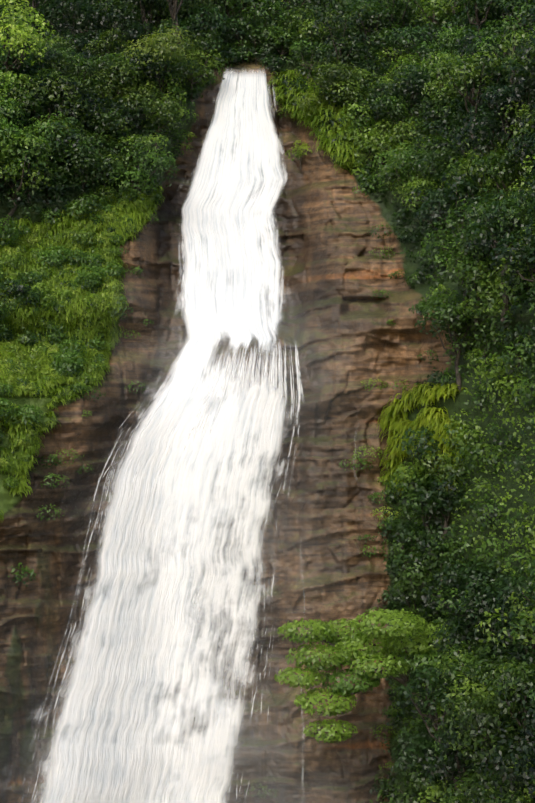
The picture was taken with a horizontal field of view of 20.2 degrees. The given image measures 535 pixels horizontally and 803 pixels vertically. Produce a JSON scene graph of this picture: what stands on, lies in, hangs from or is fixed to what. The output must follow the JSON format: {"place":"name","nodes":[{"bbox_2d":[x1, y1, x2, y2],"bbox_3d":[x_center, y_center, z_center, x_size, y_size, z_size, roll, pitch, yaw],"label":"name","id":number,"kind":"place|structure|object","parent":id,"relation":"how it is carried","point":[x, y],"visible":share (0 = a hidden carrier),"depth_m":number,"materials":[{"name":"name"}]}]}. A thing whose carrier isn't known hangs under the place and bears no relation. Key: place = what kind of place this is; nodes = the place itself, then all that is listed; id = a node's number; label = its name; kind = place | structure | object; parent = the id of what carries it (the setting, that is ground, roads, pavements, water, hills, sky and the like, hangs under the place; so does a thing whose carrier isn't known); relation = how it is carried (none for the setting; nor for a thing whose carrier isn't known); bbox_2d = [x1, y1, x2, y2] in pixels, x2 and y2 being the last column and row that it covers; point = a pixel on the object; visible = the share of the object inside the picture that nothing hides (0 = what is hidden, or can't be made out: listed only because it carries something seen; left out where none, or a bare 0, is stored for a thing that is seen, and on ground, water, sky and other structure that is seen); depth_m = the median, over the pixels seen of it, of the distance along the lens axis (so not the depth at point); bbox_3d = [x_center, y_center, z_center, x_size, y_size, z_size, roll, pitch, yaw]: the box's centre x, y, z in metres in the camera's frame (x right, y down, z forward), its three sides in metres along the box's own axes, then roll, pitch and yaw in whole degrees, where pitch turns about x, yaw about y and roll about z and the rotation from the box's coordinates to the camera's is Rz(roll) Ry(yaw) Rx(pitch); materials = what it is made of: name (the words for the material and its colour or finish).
{"place":"outdoors","nodes":[
{"label":"outdoors","id":0,"kind":"place"},
{"bbox_2d":[60,399,346,647],"bbox_3d":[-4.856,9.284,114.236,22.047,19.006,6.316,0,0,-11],"label":"water spray","id":1,"kind":"object","parent":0,"point":[193,524],"visible":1,"depth_m":115.15,"materials":[{"name":"white liquid"}]},
{"bbox_2d":[0,0,534,802],"bbox_3d":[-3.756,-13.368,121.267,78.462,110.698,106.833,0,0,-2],"label":"cliff terrain","id":2,"kind":"structure","parent":0,"point":[324,220],"depth_m":119.50,"materials":[{"name":"brown stone"}]},
{"bbox_2d":[0,67,291,802],"bbox_3d":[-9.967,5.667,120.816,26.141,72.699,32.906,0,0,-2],"label":"waterfall veil","id":3,"kind":"object","parent":2,"relation":"on","point":[182,299],"visible":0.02,"depth_m":118.39,"materials":[{"name":"white liquid"}]},
{"bbox_2d":[22,337,303,802],"bbox_3d":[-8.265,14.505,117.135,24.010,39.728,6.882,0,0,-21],"label":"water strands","id":4,"kind":"object","parent":2,"relation":"on","point":[263,371],"depth_m":120.11},
{"bbox_2d":[40,70,286,802],"bbox_3d":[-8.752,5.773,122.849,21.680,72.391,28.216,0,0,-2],"label":"waterfall","id":5,"kind":"object","parent":2,"relation":"on","point":[226,228],"visible":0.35,"depth_m":118.43,"materials":[{"name":"white liquid"}]},
{"bbox_2d":[0,573,376,802],"bbox_3d":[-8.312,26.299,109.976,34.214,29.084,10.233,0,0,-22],"label":"water spray","id":6,"kind":"object","parent":2,"relation":"on","point":[211,777],"visible":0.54,"depth_m":112.63,"materials":[{"name":"white liquid"}]},
{"bbox_2d":[0,108,457,799],"bbox_3d":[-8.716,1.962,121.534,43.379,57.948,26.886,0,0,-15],"label":"plants","id":7,"kind":"object","parent":2,"relation":"on","point":[64,360],"visible":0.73,"depth_m":119.78,"materials":[{"name":"green plant"}]},
{"bbox_2d":[0,69,466,522],"bbox_3d":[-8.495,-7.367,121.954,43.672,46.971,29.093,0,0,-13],"label":"grass and ferns","id":8,"kind":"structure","parent":2,"relation":"on","point":[397,421],"depth_m":119.95,"materials":[{"name":"green plant"}]},
{"bbox_2d":[112,279,375,447],"bbox_3d":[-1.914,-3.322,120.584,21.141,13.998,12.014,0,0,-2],"label":"water spray","id":9,"kind":"object","parent":2,"relation":"on","point":[239,360],"visible":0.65,"depth_m":118.67,"materials":[{"name":"white liquid"}]},
{"bbox_2d":[62,0,464,31],"bbox_3d":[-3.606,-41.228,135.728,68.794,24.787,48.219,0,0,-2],"label":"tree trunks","id":10,"kind":"object","parent":2,"relation":"on","point":[227,11],"visible":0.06,"depth_m":143.87,"materials":[{"name":"plant"}]},
{"bbox_2d":[0,0,534,802],"bbox_3d":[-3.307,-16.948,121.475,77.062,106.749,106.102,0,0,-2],"label":"understorey scrub","id":11,"kind":"object","parent":2,"relation":"on","point":[528,352],"visible":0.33,"depth_m":117.15,"materials":[{"name":"green plant"}]},
{"bbox_2d":[0,100,534,519],"bbox_3d":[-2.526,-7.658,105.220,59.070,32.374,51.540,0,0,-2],"label":"tree crowns","id":12,"kind":"object","parent":2,"relation":"on","point":[503,218],"visible":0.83,"depth_m":114.17,"materials":[{"name":"green plant"}]},
{"bbox_2d":[0,0,534,160],"bbox_3d":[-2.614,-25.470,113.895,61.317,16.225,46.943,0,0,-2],"label":"tree crowns","id":13,"kind":"object","parent":2,"relation":"on","point":[135,68],"visible":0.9,"depth_m":126.64,"materials":[{"name":"green plant"}]},
{"bbox_2d":[0,0,534,88],"bbox_3d":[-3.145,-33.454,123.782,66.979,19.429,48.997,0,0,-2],"label":"tree crowns","id":14,"kind":"object","parent":2,"relation":"on","point":[368,10],"visible":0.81,"depth_m":135.81,"materials":[{"name":"green plant"}]},
{"bbox_2d":[0,118,534,565],"bbox_3d":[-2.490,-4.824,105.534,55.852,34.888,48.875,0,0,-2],"label":"tree trunks","id":15,"kind":"object","parent":2,"relation":"on","point":[457,368],"visible":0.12,"depth_m":113.92,"materials":[{"name":"plant"}]},
{"bbox_2d":[2,18,534,175],"bbox_3d":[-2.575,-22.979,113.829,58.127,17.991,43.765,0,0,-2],"label":"tree trunks","id":16,"kind":"object","parent":2,"relation":"on","point":[471,101],"visible":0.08,"depth_m":124.67,"materials":[{"name":"plant"}]},
{"bbox_2d":[3,0,534,101],"bbox_3d":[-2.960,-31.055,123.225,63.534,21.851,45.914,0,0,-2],"label":"tree trunks","id":17,"kind":"object","parent":2,"relation":"on","point":[174,9],"visible":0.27,"depth_m":137.11,"materials":[{"name":"plant"}]},
{"bbox_2d":[7,517,534,802],"bbox_3d":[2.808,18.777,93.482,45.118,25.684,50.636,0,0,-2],"label":"tree crowns","id":18,"kind":"object","parent":2,"relation":"on","point":[517,675],"visible":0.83,"depth_m":102.33,"materials":[{"name":"green plant"}]},
{"bbox_2d":[18,533,534,802],"bbox_3d":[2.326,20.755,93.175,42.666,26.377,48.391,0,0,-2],"label":"tree trunks","id":19,"kind":"object","parent":2,"relation":"on","point":[433,718],"visible":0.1,"depth_m":103.41,"materials":[{"name":"brown wood"}]},
{"bbox_2d":[219,0,431,9],"bbox_3d":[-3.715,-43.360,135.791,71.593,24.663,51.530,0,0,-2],"label":"tree crowns","id":20,"kind":"object","parent":2,"relation":"on","point":[259,3],"visible":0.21,"depth_m":143.23,"materials":[{"name":"green plant"}]},
{"bbox_2d":[300,415,356,800],"bbox_3d":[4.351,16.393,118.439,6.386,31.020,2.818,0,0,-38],"label":"water threads","id":21,"kind":"object","parent":2,"relation":"on","point":[304,614],"visible":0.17,"depth_m":116.66,"materials":[{"name":"white liquid"}]},
{"bbox_2d":[274,608,493,742],"bbox_3d":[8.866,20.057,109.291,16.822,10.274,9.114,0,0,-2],"label":"spreading tree","id":22,"kind":"object","parent":2,"relation":"on","point":[355,641],"depth_m":106.88,"materials":[{"name":"green plant"}]},
{"bbox_2d":[445,362,534,613],"bbox_3d":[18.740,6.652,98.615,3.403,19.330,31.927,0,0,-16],"label":"foliage","id":23,"kind":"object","parent":2,"relation":"on","point":[524,509],"depth_m":107.23,"materials":[{"name":"green plant"}]}
]}

